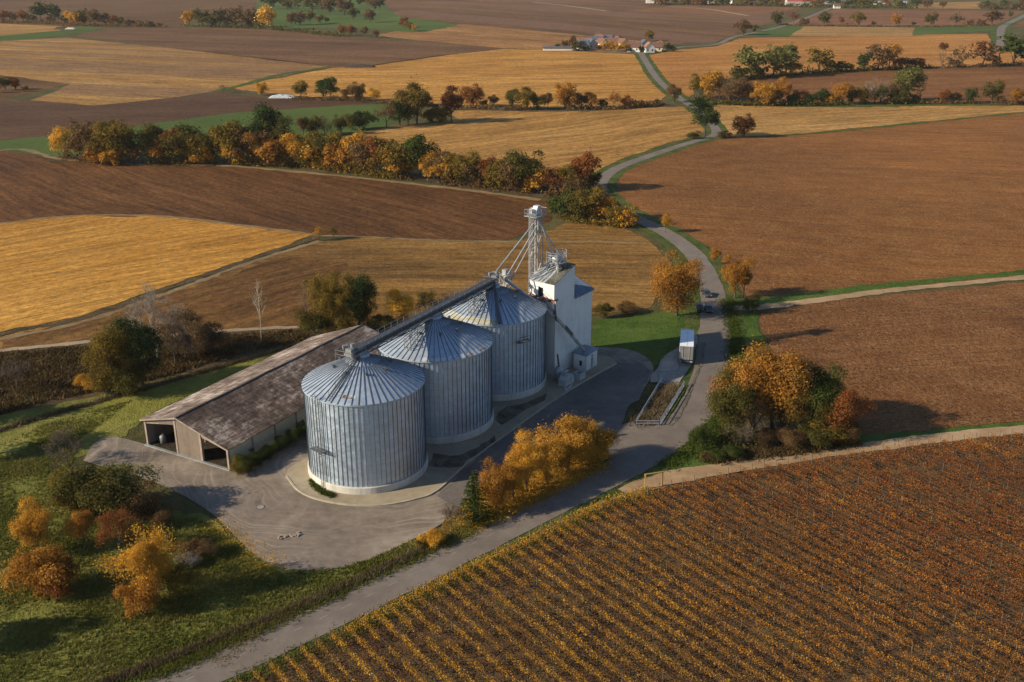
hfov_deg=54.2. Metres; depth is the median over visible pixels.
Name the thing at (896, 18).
tree
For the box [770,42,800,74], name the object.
tree
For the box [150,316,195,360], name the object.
bare tree
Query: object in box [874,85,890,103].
tree
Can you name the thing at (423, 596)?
grass
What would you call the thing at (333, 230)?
tree
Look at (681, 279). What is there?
tree
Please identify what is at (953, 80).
field
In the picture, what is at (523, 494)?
fallen leaves
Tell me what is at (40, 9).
tree
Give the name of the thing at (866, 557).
vine row
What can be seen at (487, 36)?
field
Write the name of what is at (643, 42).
house
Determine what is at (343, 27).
tree
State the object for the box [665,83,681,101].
tree
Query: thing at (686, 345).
box lorry
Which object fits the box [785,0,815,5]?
farm building
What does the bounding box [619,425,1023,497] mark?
track
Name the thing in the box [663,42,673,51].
tree
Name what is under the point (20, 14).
tree
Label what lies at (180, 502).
ground
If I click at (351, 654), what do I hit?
vine row
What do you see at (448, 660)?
vine row
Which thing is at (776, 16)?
tree
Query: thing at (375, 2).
tree
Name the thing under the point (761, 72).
bush
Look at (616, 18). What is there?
field
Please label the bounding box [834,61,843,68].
bush
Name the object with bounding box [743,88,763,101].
bush
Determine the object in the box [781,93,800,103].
bush
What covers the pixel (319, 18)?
tree
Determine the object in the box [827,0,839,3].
tree
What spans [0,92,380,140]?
field
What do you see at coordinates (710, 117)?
tree
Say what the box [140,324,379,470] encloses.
open barn
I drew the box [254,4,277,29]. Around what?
tree
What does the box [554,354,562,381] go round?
dark tank
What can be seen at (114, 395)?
dry grass
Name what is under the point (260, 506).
drain cover
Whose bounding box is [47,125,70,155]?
tree
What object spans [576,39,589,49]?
house
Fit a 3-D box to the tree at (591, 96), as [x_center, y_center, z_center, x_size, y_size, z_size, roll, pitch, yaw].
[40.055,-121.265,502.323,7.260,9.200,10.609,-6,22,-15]
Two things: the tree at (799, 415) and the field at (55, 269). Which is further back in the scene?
the field at (55, 269)
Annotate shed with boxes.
[542,46,572,50]
[572,344,598,370]
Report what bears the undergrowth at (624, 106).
on the field margin at (481, 108)
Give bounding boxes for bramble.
[0,327,315,414]
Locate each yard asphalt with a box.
[437,362,650,507]
[617,330,698,455]
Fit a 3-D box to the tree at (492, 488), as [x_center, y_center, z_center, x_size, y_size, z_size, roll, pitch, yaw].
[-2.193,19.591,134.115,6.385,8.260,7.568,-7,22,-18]
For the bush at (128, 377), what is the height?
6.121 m
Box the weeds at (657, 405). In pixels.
[625,380,684,427]
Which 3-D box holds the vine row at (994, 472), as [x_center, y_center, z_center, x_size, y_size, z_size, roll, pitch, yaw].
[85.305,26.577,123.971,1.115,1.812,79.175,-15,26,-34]
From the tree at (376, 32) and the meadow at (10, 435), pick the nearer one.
the meadow at (10, 435)
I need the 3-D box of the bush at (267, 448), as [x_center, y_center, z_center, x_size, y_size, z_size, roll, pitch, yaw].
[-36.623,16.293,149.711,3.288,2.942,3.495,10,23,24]
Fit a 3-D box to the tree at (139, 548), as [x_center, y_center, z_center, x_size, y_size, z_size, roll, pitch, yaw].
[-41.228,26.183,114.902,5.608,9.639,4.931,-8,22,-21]
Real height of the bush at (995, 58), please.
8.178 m
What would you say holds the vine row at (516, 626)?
on the vineyard ground at (387, 639)
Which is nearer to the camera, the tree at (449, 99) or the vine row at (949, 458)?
the vine row at (949, 458)
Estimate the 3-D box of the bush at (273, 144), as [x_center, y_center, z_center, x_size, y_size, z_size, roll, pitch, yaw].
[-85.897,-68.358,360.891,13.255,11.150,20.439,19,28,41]
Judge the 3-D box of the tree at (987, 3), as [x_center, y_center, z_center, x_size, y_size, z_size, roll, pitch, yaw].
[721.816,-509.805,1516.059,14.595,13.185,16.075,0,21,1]
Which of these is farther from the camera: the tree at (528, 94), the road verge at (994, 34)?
the road verge at (994, 34)
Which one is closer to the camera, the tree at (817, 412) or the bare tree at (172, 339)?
the tree at (817, 412)
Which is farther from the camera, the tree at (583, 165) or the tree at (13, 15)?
the tree at (13, 15)
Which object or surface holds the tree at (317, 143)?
on the field margin at (537, 194)
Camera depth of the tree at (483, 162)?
324.44 m
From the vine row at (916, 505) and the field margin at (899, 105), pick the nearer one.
the vine row at (916, 505)
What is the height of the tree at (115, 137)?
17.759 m
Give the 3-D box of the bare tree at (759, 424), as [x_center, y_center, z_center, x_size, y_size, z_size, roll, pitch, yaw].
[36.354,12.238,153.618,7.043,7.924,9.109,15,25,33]
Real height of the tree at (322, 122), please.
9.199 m
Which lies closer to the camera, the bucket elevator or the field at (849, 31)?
the bucket elevator
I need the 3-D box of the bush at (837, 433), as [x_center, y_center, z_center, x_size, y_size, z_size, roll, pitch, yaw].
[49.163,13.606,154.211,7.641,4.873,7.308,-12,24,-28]
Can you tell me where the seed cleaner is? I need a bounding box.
[558,369,574,386]
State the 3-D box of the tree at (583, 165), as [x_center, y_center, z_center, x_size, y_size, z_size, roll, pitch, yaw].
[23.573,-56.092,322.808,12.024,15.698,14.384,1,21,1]
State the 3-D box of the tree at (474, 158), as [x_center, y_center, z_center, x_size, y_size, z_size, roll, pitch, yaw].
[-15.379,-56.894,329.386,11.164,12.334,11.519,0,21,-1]
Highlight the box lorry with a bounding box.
[679,329,693,362]
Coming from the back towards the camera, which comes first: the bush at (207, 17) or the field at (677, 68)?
the bush at (207, 17)
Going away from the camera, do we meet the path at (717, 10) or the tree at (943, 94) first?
the tree at (943, 94)
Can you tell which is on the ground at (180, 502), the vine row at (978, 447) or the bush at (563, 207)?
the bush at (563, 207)
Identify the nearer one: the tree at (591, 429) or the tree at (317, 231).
the tree at (591, 429)
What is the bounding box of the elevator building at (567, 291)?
[528,261,594,375]
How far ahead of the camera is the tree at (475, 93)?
504.78 m
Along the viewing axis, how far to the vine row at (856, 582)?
118.87 m
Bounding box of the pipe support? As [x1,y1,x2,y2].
[499,268,512,287]
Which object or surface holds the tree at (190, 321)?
on the scrub ground at (51, 402)
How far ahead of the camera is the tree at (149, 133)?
363.68 m
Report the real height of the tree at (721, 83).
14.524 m
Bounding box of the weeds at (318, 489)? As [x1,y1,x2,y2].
[308,478,336,497]
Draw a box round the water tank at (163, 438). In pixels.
[159,433,166,443]
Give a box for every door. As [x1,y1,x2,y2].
[538,287,542,295]
[679,346,692,359]
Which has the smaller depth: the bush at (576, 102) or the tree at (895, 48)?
the bush at (576, 102)
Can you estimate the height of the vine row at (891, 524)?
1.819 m
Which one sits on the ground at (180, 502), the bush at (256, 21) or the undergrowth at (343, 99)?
the bush at (256, 21)
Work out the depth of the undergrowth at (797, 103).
513.67 m
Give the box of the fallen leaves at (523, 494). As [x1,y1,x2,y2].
[445,447,607,534]
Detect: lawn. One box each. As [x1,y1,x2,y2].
[591,309,686,369]
[742,312,766,362]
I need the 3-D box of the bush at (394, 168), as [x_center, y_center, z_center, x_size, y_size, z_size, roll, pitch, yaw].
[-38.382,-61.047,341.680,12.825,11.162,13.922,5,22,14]
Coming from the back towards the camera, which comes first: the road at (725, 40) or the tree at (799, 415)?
the road at (725, 40)
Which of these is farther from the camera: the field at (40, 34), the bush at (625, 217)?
the field at (40, 34)
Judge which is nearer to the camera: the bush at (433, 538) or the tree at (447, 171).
the bush at (433, 538)
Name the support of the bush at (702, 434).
on the verge at (869, 438)
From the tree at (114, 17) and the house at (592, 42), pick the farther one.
the tree at (114, 17)
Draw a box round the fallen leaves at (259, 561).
[124,512,297,632]
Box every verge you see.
[119,53,747,681]
[666,415,1023,470]
[989,13,1023,51]
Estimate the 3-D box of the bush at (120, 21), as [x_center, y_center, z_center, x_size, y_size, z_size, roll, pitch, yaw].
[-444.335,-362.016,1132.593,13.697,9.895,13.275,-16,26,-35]
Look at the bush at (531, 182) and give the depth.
316.81 m
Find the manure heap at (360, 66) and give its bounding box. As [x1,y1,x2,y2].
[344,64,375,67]
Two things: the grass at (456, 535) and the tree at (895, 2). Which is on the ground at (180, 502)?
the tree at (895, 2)
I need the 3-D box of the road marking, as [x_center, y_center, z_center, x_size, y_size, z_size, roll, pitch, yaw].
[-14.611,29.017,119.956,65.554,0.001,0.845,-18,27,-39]
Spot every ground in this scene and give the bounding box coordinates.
[0,0,1023,545]
[0,323,391,414]
[243,434,1023,681]
[436,450,604,533]
[717,397,859,455]
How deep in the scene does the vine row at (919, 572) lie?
123.81 m
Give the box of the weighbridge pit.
[638,384,679,422]
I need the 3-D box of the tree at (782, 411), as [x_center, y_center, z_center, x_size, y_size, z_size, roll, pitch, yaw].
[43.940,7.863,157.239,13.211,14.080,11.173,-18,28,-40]
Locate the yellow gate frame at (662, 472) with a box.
[644,471,663,488]
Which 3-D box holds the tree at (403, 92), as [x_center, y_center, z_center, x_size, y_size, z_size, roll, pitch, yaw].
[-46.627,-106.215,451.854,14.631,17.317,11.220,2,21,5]
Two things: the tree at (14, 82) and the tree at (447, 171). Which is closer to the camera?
the tree at (447, 171)
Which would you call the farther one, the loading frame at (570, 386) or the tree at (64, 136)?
the tree at (64, 136)
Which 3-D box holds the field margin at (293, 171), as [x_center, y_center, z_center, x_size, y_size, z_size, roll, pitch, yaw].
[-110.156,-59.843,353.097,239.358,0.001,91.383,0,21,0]
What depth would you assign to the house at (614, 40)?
860.61 m
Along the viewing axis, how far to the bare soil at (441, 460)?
150.02 m
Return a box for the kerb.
[286,363,616,506]
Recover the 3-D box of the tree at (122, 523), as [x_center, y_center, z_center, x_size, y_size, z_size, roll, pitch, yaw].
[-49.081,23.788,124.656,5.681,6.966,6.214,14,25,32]
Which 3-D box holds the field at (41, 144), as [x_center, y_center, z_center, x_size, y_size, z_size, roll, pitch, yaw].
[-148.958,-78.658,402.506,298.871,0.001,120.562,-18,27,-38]
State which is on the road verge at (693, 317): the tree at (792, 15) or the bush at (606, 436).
the bush at (606, 436)
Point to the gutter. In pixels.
(676, 418)
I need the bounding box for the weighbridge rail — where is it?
[635,377,684,425]
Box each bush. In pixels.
[0,533,76,601]
[24,13,36,20]
[30,552,81,599]
[36,456,139,517]
[44,15,54,21]
[46,467,97,516]
[57,15,67,22]
[67,12,87,22]
[73,372,98,390]
[80,145,111,163]
[81,453,162,513]
[85,369,120,393]
[94,149,130,164]
[104,478,166,522]
[106,360,151,396]
[110,576,164,619]
[114,17,124,24]
[115,139,149,163]
[122,19,134,24]
[142,137,174,161]
[142,504,176,527]
[145,21,153,26]
[154,555,201,598]
[172,550,203,568]
[176,536,221,555]
[183,142,219,163]
[191,318,232,353]
[199,14,217,25]
[217,144,246,162]
[229,453,250,475]
[231,453,256,471]
[233,13,252,26]
[248,448,269,466]
[249,136,288,165]
[250,17,264,25]
[259,440,278,459]
[272,434,289,451]
[285,427,304,442]
[292,305,331,335]
[295,418,306,435]
[296,137,332,167]
[320,136,352,171]
[322,311,356,333]
[344,113,364,129]
[352,110,378,128]
[364,312,400,331]
[382,148,416,174]
[413,534,429,548]
[415,527,446,547]
[421,109,434,121]
[427,156,455,182]
[429,104,451,122]
[458,156,488,186]
[478,99,487,104]
[482,166,521,189]
[519,166,548,192]
[519,167,560,194]
[530,95,545,108]
[545,188,572,217]
[552,194,572,216]
[560,176,587,193]
[563,92,584,107]
[571,42,583,50]
[584,171,601,186]
[588,192,613,220]
[588,424,619,464]
[592,302,614,318]
[597,98,609,105]
[612,203,644,227]
[615,300,639,312]
[619,94,633,104]
[683,130,702,138]
[685,420,721,451]
[708,447,726,460]
[717,131,732,137]
[722,443,744,461]
[729,65,750,78]
[740,293,760,313]
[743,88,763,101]
[749,25,760,31]
[753,63,768,75]
[754,426,775,444]
[768,89,784,101]
[773,425,808,452]
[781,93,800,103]
[787,62,802,72]
[791,418,834,448]
[798,18,809,24]
[802,89,817,102]
[806,415,853,444]
[823,60,837,71]
[823,93,839,103]
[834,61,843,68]
[839,419,862,441]
[842,61,854,69]
[857,89,876,103]
[888,88,911,102]
[891,56,906,66]
[903,57,915,67]
[909,57,925,66]
[909,92,921,100]
[946,57,961,65]
[947,91,961,102]
[977,19,985,24]
[984,54,1002,64]
[995,96,1006,102]
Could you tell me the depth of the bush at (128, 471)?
134.68 m
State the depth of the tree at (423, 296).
205.76 m
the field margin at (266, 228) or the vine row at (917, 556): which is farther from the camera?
the field margin at (266, 228)
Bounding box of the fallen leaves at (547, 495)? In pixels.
[390,461,609,561]
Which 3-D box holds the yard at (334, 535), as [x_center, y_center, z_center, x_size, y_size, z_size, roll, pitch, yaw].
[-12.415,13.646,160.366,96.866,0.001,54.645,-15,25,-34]
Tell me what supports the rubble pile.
on the yard at (334, 535)
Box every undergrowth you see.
[0,18,166,26]
[50,150,129,164]
[139,149,408,178]
[180,23,351,36]
[211,543,439,666]
[288,95,397,103]
[389,172,602,197]
[427,99,667,109]
[469,451,627,521]
[550,211,633,228]
[651,0,917,8]
[688,423,778,458]
[689,95,929,106]
[731,63,933,79]
[778,23,996,26]
[923,98,1023,104]
[926,60,1023,68]
[974,3,1023,9]
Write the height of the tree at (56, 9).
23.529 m
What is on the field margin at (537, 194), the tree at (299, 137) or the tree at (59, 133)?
the tree at (299, 137)
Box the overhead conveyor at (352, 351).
[335,271,506,362]
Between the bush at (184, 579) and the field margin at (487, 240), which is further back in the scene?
the field margin at (487, 240)
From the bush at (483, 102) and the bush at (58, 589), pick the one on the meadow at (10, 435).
the bush at (58, 589)
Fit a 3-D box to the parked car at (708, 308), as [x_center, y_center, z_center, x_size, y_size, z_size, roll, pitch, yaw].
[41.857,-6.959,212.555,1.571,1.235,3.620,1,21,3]
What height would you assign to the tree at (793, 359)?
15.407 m
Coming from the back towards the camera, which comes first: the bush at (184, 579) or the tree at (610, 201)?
the tree at (610, 201)
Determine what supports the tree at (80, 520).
on the meadow at (10, 435)
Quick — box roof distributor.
[546,248,566,272]
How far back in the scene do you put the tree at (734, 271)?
217.90 m
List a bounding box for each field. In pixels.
[0,0,256,27]
[0,24,61,35]
[0,27,102,40]
[0,38,326,105]
[0,75,67,100]
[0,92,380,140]
[0,104,402,160]
[0,151,551,239]
[0,216,311,331]
[0,223,671,347]
[0,256,347,348]
[76,28,498,66]
[235,49,665,107]
[256,0,456,31]
[345,106,703,188]
[374,24,672,51]
[384,0,800,43]
[616,113,1023,299]
[627,5,795,15]
[649,34,1023,96]
[707,66,1023,104]
[712,104,1023,136]
[750,26,803,35]
[760,282,1023,435]
[774,9,1023,25]
[791,26,914,35]
[797,118,1023,180]
[912,26,993,35]
[913,2,979,8]
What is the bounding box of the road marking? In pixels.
[184,491,577,680]
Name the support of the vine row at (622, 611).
on the vineyard ground at (387, 639)
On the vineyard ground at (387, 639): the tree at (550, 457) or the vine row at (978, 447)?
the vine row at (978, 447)
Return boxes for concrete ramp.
[650,347,679,381]
[662,335,697,383]
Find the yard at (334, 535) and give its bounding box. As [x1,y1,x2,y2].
[84,347,652,569]
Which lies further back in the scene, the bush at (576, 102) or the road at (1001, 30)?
the road at (1001, 30)
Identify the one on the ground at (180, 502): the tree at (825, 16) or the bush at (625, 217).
the bush at (625, 217)
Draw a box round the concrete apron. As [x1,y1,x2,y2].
[287,355,615,504]
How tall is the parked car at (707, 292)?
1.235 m
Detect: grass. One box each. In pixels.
[0,344,293,431]
[87,534,448,681]
[135,524,481,681]
[225,485,666,681]
[653,296,749,472]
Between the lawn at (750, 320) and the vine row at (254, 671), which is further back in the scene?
the lawn at (750, 320)
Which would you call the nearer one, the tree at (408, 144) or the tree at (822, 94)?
the tree at (408, 144)
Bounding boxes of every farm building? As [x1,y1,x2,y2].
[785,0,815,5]
[833,3,840,7]
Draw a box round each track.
[0,240,322,339]
[0,326,296,351]
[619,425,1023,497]
[731,275,1023,309]
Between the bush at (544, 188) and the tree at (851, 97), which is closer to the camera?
the bush at (544, 188)
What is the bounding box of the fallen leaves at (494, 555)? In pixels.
[341,486,652,634]
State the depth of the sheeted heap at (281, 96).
540.67 m
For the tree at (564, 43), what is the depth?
828.57 m
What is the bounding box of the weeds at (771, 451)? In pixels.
[695,436,863,464]
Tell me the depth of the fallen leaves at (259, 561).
124.02 m
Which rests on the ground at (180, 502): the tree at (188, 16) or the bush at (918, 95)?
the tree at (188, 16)
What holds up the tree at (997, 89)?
on the field at (953, 80)
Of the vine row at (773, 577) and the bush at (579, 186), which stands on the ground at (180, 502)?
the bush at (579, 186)
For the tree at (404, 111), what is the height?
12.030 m
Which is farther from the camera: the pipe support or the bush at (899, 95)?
the bush at (899, 95)
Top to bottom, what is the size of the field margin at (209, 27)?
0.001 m
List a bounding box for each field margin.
[0,149,540,200]
[0,214,313,233]
[0,237,317,335]
[47,157,557,198]
[71,26,347,36]
[212,67,330,90]
[234,90,686,111]
[313,235,646,243]
[691,100,1023,106]
[695,64,1023,88]
[718,112,1023,138]
[741,270,1023,305]
[797,25,987,26]
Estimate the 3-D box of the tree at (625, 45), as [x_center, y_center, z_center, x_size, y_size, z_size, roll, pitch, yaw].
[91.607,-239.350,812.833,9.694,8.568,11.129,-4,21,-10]
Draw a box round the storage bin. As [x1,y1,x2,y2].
[573,370,585,380]
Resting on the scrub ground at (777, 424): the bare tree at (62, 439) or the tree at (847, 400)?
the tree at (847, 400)
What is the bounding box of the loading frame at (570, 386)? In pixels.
[565,374,571,391]
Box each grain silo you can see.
[301,351,427,494]
[378,314,493,443]
[442,282,546,400]
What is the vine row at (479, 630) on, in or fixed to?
on the vineyard ground at (387, 639)
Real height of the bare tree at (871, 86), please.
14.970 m
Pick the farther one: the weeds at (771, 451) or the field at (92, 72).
the field at (92, 72)
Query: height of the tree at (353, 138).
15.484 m
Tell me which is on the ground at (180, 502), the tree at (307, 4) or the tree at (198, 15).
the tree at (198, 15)
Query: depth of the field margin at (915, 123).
448.35 m
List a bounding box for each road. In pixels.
[142,53,730,681]
[567,8,831,52]
[995,14,1023,51]
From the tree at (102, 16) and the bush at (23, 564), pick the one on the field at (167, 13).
the tree at (102, 16)
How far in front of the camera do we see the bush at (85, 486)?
130.56 m
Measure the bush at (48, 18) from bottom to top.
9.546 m
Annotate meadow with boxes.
[0,351,280,457]
[0,353,431,681]
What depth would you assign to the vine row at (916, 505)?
133.53 m
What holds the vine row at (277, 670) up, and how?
on the vineyard ground at (387, 639)
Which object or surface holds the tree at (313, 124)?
on the field at (41, 144)
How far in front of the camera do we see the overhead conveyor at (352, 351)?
152.61 m
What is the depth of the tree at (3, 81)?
570.85 m
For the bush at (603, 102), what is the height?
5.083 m
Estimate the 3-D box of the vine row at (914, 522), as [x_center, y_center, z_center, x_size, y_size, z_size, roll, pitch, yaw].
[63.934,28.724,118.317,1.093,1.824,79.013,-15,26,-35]
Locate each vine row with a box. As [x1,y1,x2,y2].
[250,665,265,681]
[266,657,288,681]
[282,649,309,681]
[298,642,338,681]
[312,634,358,681]
[327,627,382,681]
[341,620,407,681]
[356,613,424,681]
[370,606,451,681]
[383,599,475,681]
[396,593,493,681]
[409,586,519,681]
[422,580,540,681]
[434,574,565,681]
[446,568,587,681]
[459,562,609,681]
[471,557,635,681]
[481,552,657,681]
[493,546,680,681]
[504,541,704,681]
[516,535,730,681]
[526,530,751,681]
[536,525,776,681]
[547,520,793,681]
[556,517,823,681]
[567,511,838,681]
[577,506,861,681]
[588,501,886,681]
[598,497,908,681]
[609,494,931,681]
[621,491,955,681]
[632,488,984,681]
[644,485,1007,681]
[655,483,1022,681]
[666,479,1023,678]
[678,477,1023,668]
[689,474,1023,652]
[700,472,1023,638]
[714,470,1023,629]
[725,467,1023,622]
[735,465,1023,611]
[748,463,1023,600]
[760,461,1023,591]
[774,459,1023,582]
[784,458,1022,571]
[798,456,1023,566]
[810,454,1023,556]
[822,452,1023,549]
[835,450,1023,540]
[846,449,1023,534]
[859,447,1023,522]
[870,445,1023,514]
[877,444,1023,508]
[894,442,1023,499]
[905,442,1023,494]
[917,439,1023,490]
[924,437,1023,482]
[939,436,1023,474]
[948,435,1023,471]
[963,434,1022,463]
[975,432,1023,458]
[982,431,1023,451]
[998,430,1023,445]
[1005,429,1023,441]
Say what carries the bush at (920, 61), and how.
on the field margin at (732, 78)
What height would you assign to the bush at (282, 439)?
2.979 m
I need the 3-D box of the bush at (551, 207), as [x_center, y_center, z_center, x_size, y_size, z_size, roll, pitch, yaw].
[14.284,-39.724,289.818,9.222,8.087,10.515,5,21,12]
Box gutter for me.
[668,342,705,425]
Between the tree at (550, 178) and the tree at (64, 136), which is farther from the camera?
the tree at (64, 136)
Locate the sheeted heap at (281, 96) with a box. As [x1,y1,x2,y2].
[269,94,295,97]
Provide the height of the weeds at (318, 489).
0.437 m
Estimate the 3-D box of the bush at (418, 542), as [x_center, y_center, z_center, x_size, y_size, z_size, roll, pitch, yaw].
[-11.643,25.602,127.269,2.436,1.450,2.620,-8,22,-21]
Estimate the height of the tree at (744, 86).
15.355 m
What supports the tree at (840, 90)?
on the field at (953, 80)
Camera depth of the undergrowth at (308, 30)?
1054.64 m
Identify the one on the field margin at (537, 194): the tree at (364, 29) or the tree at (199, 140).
the tree at (199, 140)
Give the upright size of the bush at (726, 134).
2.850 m
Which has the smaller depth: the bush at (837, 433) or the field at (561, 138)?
the bush at (837, 433)
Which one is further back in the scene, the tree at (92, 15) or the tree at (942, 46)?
the tree at (92, 15)
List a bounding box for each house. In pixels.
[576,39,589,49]
[587,37,597,48]
[590,35,600,40]
[596,37,607,46]
[605,37,618,45]
[617,37,627,44]
[627,41,640,51]
[640,38,647,46]
[643,41,654,52]
[651,41,663,50]
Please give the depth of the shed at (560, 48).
823.63 m
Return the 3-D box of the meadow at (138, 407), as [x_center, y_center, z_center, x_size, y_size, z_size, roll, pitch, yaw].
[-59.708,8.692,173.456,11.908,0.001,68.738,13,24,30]
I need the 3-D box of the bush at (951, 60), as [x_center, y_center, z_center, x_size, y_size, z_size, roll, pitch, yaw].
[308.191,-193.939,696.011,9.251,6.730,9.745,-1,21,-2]
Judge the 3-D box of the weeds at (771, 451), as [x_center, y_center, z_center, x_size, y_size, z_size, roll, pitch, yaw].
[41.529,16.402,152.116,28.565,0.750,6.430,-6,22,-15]
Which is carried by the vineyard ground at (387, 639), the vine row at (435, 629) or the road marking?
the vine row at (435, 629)
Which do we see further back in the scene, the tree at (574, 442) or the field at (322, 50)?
the field at (322, 50)
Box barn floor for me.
[150,432,227,466]
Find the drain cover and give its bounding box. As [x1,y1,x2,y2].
[256,505,264,508]
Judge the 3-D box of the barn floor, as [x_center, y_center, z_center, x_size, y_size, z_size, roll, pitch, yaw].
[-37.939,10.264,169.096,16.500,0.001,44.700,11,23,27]
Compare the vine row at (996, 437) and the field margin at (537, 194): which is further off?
the field margin at (537, 194)
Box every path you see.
[533,2,605,10]
[668,6,749,15]
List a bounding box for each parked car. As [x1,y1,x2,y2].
[695,302,703,311]
[702,289,711,296]
[704,304,712,312]
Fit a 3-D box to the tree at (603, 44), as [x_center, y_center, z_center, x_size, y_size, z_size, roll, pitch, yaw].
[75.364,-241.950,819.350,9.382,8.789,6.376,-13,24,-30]
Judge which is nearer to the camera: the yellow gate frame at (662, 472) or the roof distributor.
the yellow gate frame at (662, 472)
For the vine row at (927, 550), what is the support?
on the vineyard ground at (387, 639)
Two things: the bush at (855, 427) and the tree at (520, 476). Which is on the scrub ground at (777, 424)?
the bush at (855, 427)
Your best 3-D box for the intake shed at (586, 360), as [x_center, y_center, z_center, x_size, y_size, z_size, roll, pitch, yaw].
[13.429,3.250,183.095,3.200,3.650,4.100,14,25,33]
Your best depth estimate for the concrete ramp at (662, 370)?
183.24 m
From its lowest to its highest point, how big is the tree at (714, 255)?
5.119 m
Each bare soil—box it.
[428,435,496,467]
[496,393,546,424]
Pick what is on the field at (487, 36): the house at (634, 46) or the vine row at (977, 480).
the house at (634, 46)
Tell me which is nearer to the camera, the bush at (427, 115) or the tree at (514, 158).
the tree at (514, 158)
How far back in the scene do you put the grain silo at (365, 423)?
138.87 m
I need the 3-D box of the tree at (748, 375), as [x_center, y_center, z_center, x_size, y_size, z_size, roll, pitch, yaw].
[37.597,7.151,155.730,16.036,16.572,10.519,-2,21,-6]
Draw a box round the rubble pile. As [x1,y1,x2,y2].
[278,531,300,539]
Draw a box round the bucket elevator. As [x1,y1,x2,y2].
[494,205,560,293]
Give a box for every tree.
[0,10,10,21]
[0,76,11,89]
[0,356,34,388]
[7,11,17,19]
[7,76,20,89]
[8,490,53,549]
[15,9,27,19]
[28,1,52,18]
[42,424,86,469]
[46,3,60,20]
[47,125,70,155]
[55,119,82,156]
[59,508,94,549]
[62,11,74,21]
[62,118,106,157]
[73,8,87,22]
[78,313,145,391]
[84,8,100,22]
[84,120,123,151]
[91,118,137,162]
[91,506,149,553]
[92,522,186,600]
[95,12,111,22]
[99,309,170,384]
[107,15,117,24]
[119,281,193,358]
[125,536,175,599]
[133,122,165,160]
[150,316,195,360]
[152,117,200,161]
[154,299,208,357]
[156,127,180,162]
[172,314,215,353]
[174,130,210,160]
[180,8,196,25]
[191,128,219,163]
[192,8,210,25]
[205,118,243,163]
[210,119,248,163]
[211,6,226,24]
[219,13,233,25]
[224,4,243,23]
[231,122,277,163]
[239,130,269,164]
[241,7,258,24]
[242,101,282,139]
[249,279,266,340]
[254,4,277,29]
[254,81,268,93]
[259,113,297,140]
[264,0,279,7]
[275,133,298,165]
[279,132,308,164]
[281,0,292,8]
[286,12,295,24]
[290,0,303,8]
[290,10,306,24]
[290,80,309,96]
[291,130,323,166]
[295,115,310,135]
[299,284,309,330]
[301,0,321,11]
[301,262,350,332]
[302,115,324,133]
[304,10,316,23]
[305,129,341,165]
[313,227,325,240]
[314,76,331,98]
[315,14,324,22]
[315,115,334,135]
[318,0,337,13]
[320,131,343,163]
[321,76,339,99]
[322,269,357,326]
[328,226,338,239]
[332,114,348,131]
[334,0,354,15]
[337,24,347,32]
[339,129,366,171]
[340,87,350,99]
[340,132,385,174]
[342,270,380,325]
[345,24,357,35]
[347,7,359,19]
[347,81,366,99]
[352,293,373,323]
[360,26,368,36]
[360,135,387,172]
[362,8,375,21]
[365,0,380,10]
[365,86,380,100]
[365,134,412,173]
[371,30,379,36]
[372,101,398,127]
[382,287,417,323]
[384,100,414,125]
[388,142,421,173]
[392,74,435,123]
[392,88,422,123]
[397,133,441,177]
[398,16,408,27]
[403,21,413,30]
[414,289,441,310]
[418,151,437,180]
[419,146,458,181]
[438,499,466,529]
[440,84,464,121]
[441,152,471,182]
[449,148,481,184]
[453,470,496,531]
[460,82,485,105]
[475,155,497,186]
[475,456,517,512]
[480,154,505,188]
[487,94,499,105]
[495,156,529,190]
[497,449,530,500]
[503,148,545,189]
[505,88,519,107]
[509,428,545,490]
[512,83,537,109]
[531,410,596,473]
[533,436,567,484]
[538,165,564,194]
[542,92,553,103]
[550,162,578,192]
[553,81,579,108]
[558,39,570,45]
[560,183,595,218]
[562,414,606,469]
[567,183,606,222]
[568,35,578,47]
[569,145,601,183]
[576,93,588,105]
[585,91,597,104]
[599,42,607,48]
[599,196,618,219]
[604,196,627,223]
[606,41,616,50]
[607,90,619,106]
[614,43,623,51]
[620,41,628,51]
[644,29,654,40]
[645,248,705,315]
[661,213,672,232]
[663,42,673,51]
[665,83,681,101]
[688,71,709,95]
[688,98,721,136]
[692,0,703,5]
[698,70,725,98]
[703,362,759,439]
[704,75,732,100]
[705,335,794,432]
[709,246,721,264]
[719,252,756,297]
[720,77,739,100]
[728,400,770,442]
[731,112,755,136]
[732,45,766,75]
[732,76,752,99]
[733,19,752,34]
[738,264,753,296]
[742,342,817,429]
[750,79,777,105]
[758,345,825,428]
[760,43,791,73]
[770,9,783,24]
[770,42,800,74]
[774,76,794,101]
[774,365,819,437]
[779,352,851,432]
[787,11,800,23]
[792,89,806,98]
[805,45,835,69]
[807,363,848,429]
[812,87,832,101]
[815,0,824,4]
[818,11,832,24]
[819,383,877,430]
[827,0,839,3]
[831,79,855,102]
[846,88,858,102]
[849,11,867,24]
[855,86,868,99]
[856,0,867,5]
[856,52,871,68]
[864,43,893,69]
[864,76,891,103]
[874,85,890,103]
[879,79,907,93]
[884,43,903,69]
[889,13,902,24]
[890,65,930,93]
[891,0,903,5]
[911,0,920,6]
[921,0,932,7]
[923,12,938,24]
[938,0,947,6]
[938,42,948,50]
[938,52,954,65]
[938,89,951,99]
[949,12,964,22]
[951,43,980,63]
[964,86,980,99]
[970,41,1002,64]
[979,80,1005,102]
[983,8,1005,23]
[984,0,992,8]
[990,2,997,8]
[997,31,1023,63]
[1009,87,1023,101]
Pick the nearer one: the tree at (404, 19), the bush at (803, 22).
the tree at (404, 19)
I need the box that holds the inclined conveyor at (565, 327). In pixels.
[504,278,585,350]

